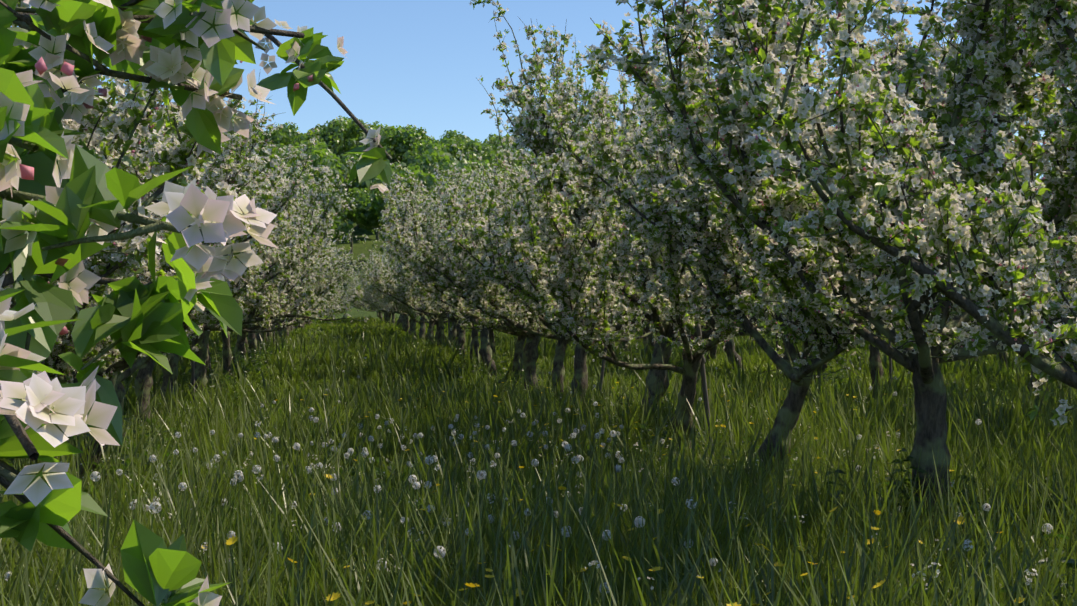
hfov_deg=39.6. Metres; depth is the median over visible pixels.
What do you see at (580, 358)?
apple tree
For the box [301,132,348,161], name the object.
forest tree
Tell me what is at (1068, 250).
apple tree
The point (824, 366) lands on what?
apple tree
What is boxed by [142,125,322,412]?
apple tree
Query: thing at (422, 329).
apple tree
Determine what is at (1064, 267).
apple tree
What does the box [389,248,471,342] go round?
apple tree
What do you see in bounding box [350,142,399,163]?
forest tree
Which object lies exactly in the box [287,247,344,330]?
apple tree
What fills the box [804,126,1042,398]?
apple tree
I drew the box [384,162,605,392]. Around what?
apple tree
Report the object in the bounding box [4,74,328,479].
apple tree
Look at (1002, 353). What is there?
apple tree
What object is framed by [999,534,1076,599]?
nettle weeds
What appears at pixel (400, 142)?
forest tree
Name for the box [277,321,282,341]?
apple tree
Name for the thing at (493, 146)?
forest tree
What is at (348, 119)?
forest tree
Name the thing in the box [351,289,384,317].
apple tree
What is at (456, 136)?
forest tree
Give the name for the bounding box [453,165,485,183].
forest tree
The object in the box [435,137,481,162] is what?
forest tree
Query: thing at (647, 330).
apple tree
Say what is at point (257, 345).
nettle weeds
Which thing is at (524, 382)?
clump
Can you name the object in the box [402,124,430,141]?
forest tree
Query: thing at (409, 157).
forest tree
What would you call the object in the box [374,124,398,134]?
forest tree
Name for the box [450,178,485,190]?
forest tree
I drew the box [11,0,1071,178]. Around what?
sky
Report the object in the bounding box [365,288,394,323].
apple tree
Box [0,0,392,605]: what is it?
blossom branches
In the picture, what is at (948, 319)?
apple tree
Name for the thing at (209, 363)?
stake
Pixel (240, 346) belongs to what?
apple tree
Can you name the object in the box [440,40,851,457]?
apple tree
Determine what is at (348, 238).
apple tree
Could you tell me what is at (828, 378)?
nettle weeds
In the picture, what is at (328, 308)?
apple tree
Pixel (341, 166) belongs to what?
forest tree
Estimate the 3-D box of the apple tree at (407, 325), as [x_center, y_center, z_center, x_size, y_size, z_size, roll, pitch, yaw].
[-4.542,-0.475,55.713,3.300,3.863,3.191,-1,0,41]
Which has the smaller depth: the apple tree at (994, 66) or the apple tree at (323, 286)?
the apple tree at (994, 66)
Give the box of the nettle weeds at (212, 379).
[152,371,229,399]
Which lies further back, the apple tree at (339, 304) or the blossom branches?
the apple tree at (339, 304)
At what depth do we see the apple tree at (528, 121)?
12.56 m
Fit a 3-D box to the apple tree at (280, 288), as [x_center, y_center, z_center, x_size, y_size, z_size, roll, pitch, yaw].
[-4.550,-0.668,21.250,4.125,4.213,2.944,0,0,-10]
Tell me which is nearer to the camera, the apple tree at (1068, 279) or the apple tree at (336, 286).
the apple tree at (1068, 279)
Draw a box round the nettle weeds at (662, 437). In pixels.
[635,420,751,466]
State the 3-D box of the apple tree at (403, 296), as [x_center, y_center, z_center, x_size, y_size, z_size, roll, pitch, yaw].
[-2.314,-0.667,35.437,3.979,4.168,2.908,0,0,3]
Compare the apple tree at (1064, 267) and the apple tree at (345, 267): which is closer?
the apple tree at (1064, 267)
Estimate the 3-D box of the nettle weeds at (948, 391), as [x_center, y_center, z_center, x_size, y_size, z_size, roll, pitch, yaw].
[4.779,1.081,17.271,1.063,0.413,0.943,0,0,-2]
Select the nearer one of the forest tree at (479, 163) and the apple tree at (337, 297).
the apple tree at (337, 297)
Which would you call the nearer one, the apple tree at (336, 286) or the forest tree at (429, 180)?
the apple tree at (336, 286)
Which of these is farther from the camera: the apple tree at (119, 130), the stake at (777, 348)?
the stake at (777, 348)
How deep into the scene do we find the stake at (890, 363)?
19.32 m
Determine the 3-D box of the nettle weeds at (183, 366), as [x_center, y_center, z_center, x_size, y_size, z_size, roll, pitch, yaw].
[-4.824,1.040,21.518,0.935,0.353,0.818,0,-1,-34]
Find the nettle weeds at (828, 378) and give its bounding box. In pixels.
[778,359,860,386]
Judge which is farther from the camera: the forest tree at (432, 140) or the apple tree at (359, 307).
the forest tree at (432, 140)
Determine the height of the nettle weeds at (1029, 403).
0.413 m
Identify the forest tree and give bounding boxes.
[206,143,254,172]
[224,123,264,151]
[232,110,257,123]
[251,144,281,161]
[261,127,297,150]
[266,144,348,188]
[267,141,334,161]
[268,122,302,141]
[270,144,336,198]
[283,171,347,224]
[294,132,319,144]
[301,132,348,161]
[307,124,327,132]
[310,206,353,244]
[313,151,349,192]
[318,116,352,129]
[319,115,368,192]
[337,187,369,253]
[338,153,360,227]
[349,161,402,239]
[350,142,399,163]
[354,190,386,250]
[365,121,382,128]
[370,165,452,222]
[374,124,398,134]
[374,125,426,161]
[394,149,461,186]
[400,140,452,167]
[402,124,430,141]
[424,136,448,143]
[433,143,450,153]
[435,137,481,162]
[438,130,481,142]
[446,157,489,168]
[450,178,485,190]
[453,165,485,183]
[454,159,492,174]
[460,139,496,156]
[469,150,506,168]
[478,169,523,189]
[482,134,520,151]
[482,140,520,165]
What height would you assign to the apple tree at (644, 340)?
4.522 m
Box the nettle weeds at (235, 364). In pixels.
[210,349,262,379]
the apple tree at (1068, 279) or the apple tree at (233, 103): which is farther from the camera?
the apple tree at (1068, 279)
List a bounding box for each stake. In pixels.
[191,333,194,406]
[208,350,211,378]
[447,313,449,338]
[598,307,612,400]
[696,323,714,458]
[776,333,778,375]
[888,309,891,381]
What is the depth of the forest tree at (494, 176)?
245.09 m
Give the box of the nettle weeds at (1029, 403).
[976,387,1076,414]
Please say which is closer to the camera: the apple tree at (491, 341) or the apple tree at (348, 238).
the apple tree at (491, 341)
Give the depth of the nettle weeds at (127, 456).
10.30 m
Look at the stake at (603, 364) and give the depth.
15.47 m
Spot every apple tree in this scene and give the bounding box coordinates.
[0,0,242,305]
[0,7,277,374]
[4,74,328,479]
[5,56,245,373]
[88,143,309,445]
[134,165,273,428]
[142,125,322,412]
[166,116,358,378]
[189,134,368,395]
[214,159,320,356]
[222,144,310,379]
[231,225,351,369]
[243,243,353,357]
[256,236,356,353]
[262,265,298,344]
[267,226,353,346]
[270,257,338,341]
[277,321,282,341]
[283,248,360,342]
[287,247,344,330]
[294,288,344,328]
[297,280,347,327]
[305,274,348,323]
[344,273,385,321]
[344,279,382,320]
[350,279,394,318]
[351,263,405,328]
[351,272,391,322]
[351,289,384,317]
[353,258,405,330]
[355,191,453,345]
[357,250,416,337]
[357,252,388,320]
[365,252,415,335]
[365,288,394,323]
[371,110,639,402]
[372,150,558,383]
[373,219,458,344]
[373,259,428,340]
[379,150,535,376]
[379,240,451,343]
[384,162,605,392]
[384,264,447,340]
[385,223,433,341]
[386,162,504,357]
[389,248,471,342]
[405,315,409,333]
[417,144,608,358]
[425,186,478,353]
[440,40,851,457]
[470,0,888,427]
[478,41,672,403]
[504,1,1045,483]
[580,0,1076,546]
[606,302,668,350]
[622,314,647,353]
[622,323,650,350]
[629,312,716,363]
[692,0,1076,437]
[711,299,758,370]
[745,300,801,376]
[789,298,827,384]
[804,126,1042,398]
[875,204,1068,404]
[909,64,1076,419]
[950,225,1038,370]
[978,71,1076,313]
[1030,203,1076,370]
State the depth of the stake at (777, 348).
24.09 m
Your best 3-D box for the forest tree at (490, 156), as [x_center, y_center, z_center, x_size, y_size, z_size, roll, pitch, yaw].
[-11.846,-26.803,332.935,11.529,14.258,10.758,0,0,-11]
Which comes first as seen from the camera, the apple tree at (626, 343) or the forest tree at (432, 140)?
the apple tree at (626, 343)
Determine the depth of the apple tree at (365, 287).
60.71 m
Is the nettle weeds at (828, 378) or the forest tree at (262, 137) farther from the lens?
the forest tree at (262, 137)
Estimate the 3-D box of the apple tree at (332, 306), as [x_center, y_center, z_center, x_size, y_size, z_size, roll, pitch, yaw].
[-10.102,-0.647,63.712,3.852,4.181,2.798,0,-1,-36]
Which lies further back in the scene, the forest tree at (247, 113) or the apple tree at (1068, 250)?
the forest tree at (247, 113)
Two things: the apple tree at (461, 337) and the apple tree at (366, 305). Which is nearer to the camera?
the apple tree at (461, 337)
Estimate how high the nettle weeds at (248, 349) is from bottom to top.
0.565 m
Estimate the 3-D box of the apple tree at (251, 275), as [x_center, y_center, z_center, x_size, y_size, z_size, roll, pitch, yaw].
[-3.504,-0.112,12.246,2.795,3.200,3.059,1,1,4]
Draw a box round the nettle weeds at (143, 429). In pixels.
[73,413,185,449]
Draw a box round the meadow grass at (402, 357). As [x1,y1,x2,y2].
[0,315,1076,605]
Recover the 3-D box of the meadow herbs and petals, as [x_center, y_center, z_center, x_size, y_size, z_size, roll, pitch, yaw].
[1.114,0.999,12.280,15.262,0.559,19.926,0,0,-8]
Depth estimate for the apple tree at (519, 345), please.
21.61 m
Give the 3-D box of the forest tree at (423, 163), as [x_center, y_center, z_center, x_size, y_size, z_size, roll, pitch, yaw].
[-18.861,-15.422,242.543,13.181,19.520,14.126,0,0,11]
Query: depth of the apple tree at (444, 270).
17.58 m
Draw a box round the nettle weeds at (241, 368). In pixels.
[218,355,260,373]
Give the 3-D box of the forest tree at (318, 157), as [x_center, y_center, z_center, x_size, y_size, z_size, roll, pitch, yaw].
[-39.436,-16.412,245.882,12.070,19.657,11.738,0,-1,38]
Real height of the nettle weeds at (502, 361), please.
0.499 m
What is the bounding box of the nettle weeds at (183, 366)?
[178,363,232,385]
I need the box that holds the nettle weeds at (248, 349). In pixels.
[230,338,270,361]
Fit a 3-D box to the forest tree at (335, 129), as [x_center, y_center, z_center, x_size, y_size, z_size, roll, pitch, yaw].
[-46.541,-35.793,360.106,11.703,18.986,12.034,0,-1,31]
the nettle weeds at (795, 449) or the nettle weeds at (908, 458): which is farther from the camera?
the nettle weeds at (795, 449)
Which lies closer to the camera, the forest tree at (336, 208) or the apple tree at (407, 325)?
the apple tree at (407, 325)
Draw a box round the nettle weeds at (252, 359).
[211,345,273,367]
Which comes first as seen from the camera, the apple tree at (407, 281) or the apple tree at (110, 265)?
the apple tree at (110, 265)
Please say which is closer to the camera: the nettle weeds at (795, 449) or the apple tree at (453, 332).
the nettle weeds at (795, 449)
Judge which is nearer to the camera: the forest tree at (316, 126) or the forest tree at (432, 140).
the forest tree at (432, 140)
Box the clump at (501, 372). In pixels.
[486,361,544,384]
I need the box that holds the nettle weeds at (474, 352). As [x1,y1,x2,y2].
[446,344,501,363]
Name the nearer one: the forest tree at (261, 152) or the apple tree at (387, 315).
the apple tree at (387, 315)
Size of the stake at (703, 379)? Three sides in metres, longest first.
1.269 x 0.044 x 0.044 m
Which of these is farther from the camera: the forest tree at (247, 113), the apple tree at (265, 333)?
the forest tree at (247, 113)
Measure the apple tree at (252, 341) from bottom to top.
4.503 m
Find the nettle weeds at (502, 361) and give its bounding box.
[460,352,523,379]
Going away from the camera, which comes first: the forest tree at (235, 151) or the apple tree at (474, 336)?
the apple tree at (474, 336)
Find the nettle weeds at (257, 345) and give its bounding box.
[232,339,271,357]
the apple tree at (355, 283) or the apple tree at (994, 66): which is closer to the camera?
the apple tree at (994, 66)
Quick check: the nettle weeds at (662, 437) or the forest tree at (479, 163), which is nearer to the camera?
the nettle weeds at (662, 437)
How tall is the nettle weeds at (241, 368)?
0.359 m
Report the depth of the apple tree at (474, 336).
29.06 m
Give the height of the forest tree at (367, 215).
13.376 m
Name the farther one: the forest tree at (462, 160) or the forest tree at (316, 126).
the forest tree at (316, 126)
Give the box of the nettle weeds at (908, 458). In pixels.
[805,447,1072,566]
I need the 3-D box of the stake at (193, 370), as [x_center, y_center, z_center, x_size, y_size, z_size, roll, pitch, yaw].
[-3.883,0.710,16.809,0.044,1.625,0.044,-1,2,-7]
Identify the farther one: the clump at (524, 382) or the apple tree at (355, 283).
the apple tree at (355, 283)
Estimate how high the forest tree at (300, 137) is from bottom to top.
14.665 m
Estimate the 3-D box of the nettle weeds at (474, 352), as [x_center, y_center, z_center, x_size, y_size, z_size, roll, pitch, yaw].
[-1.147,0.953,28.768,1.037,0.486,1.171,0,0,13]
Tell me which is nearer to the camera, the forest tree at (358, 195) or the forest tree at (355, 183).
the forest tree at (358, 195)
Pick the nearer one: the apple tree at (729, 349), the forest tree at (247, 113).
the apple tree at (729, 349)
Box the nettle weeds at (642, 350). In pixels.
[627,342,679,358]
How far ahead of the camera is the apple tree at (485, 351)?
24.49 m
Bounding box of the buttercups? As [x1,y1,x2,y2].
[202,382,1024,605]
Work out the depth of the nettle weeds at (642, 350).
32.77 m
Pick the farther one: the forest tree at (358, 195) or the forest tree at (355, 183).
the forest tree at (355, 183)
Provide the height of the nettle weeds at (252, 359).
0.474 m
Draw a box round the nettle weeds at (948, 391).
[905,379,997,408]
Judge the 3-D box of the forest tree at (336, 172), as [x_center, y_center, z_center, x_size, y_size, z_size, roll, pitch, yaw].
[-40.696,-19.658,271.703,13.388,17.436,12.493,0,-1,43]
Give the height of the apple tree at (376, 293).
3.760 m
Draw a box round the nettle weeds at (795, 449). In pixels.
[714,446,845,488]
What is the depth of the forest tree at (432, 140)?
379.05 m
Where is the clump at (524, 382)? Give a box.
[491,370,571,396]
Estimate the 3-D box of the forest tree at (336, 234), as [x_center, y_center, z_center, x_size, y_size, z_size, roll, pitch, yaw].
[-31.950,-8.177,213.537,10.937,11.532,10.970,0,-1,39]
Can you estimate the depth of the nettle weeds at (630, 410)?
12.89 m
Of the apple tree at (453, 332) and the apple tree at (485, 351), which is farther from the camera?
the apple tree at (453, 332)
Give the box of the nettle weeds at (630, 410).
[574,398,698,431]
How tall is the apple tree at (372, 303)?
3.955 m
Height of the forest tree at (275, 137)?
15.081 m
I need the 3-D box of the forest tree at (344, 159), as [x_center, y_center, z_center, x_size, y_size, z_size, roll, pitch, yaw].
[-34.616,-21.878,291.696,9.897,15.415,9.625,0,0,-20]
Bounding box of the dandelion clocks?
[4,356,1052,605]
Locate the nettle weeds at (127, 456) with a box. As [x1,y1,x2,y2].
[4,417,175,490]
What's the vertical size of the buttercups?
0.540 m
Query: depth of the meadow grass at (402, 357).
6.72 m
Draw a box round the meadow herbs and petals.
[0,373,1073,605]
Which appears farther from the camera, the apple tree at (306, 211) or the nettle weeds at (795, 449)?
the apple tree at (306, 211)
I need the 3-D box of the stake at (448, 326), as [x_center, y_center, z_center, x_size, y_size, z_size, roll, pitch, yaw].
[-1.999,0.668,33.429,0.045,1.452,0.045,-2,3,-4]
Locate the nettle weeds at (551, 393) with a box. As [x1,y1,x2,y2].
[525,380,592,402]
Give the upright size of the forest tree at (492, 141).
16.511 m
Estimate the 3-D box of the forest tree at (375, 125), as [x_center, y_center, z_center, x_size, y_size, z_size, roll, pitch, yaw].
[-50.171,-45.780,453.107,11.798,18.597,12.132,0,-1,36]
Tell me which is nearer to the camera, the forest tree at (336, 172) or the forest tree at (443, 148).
the forest tree at (336, 172)
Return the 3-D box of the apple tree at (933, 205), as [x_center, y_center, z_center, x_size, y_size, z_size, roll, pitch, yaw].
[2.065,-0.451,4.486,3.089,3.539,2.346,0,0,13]

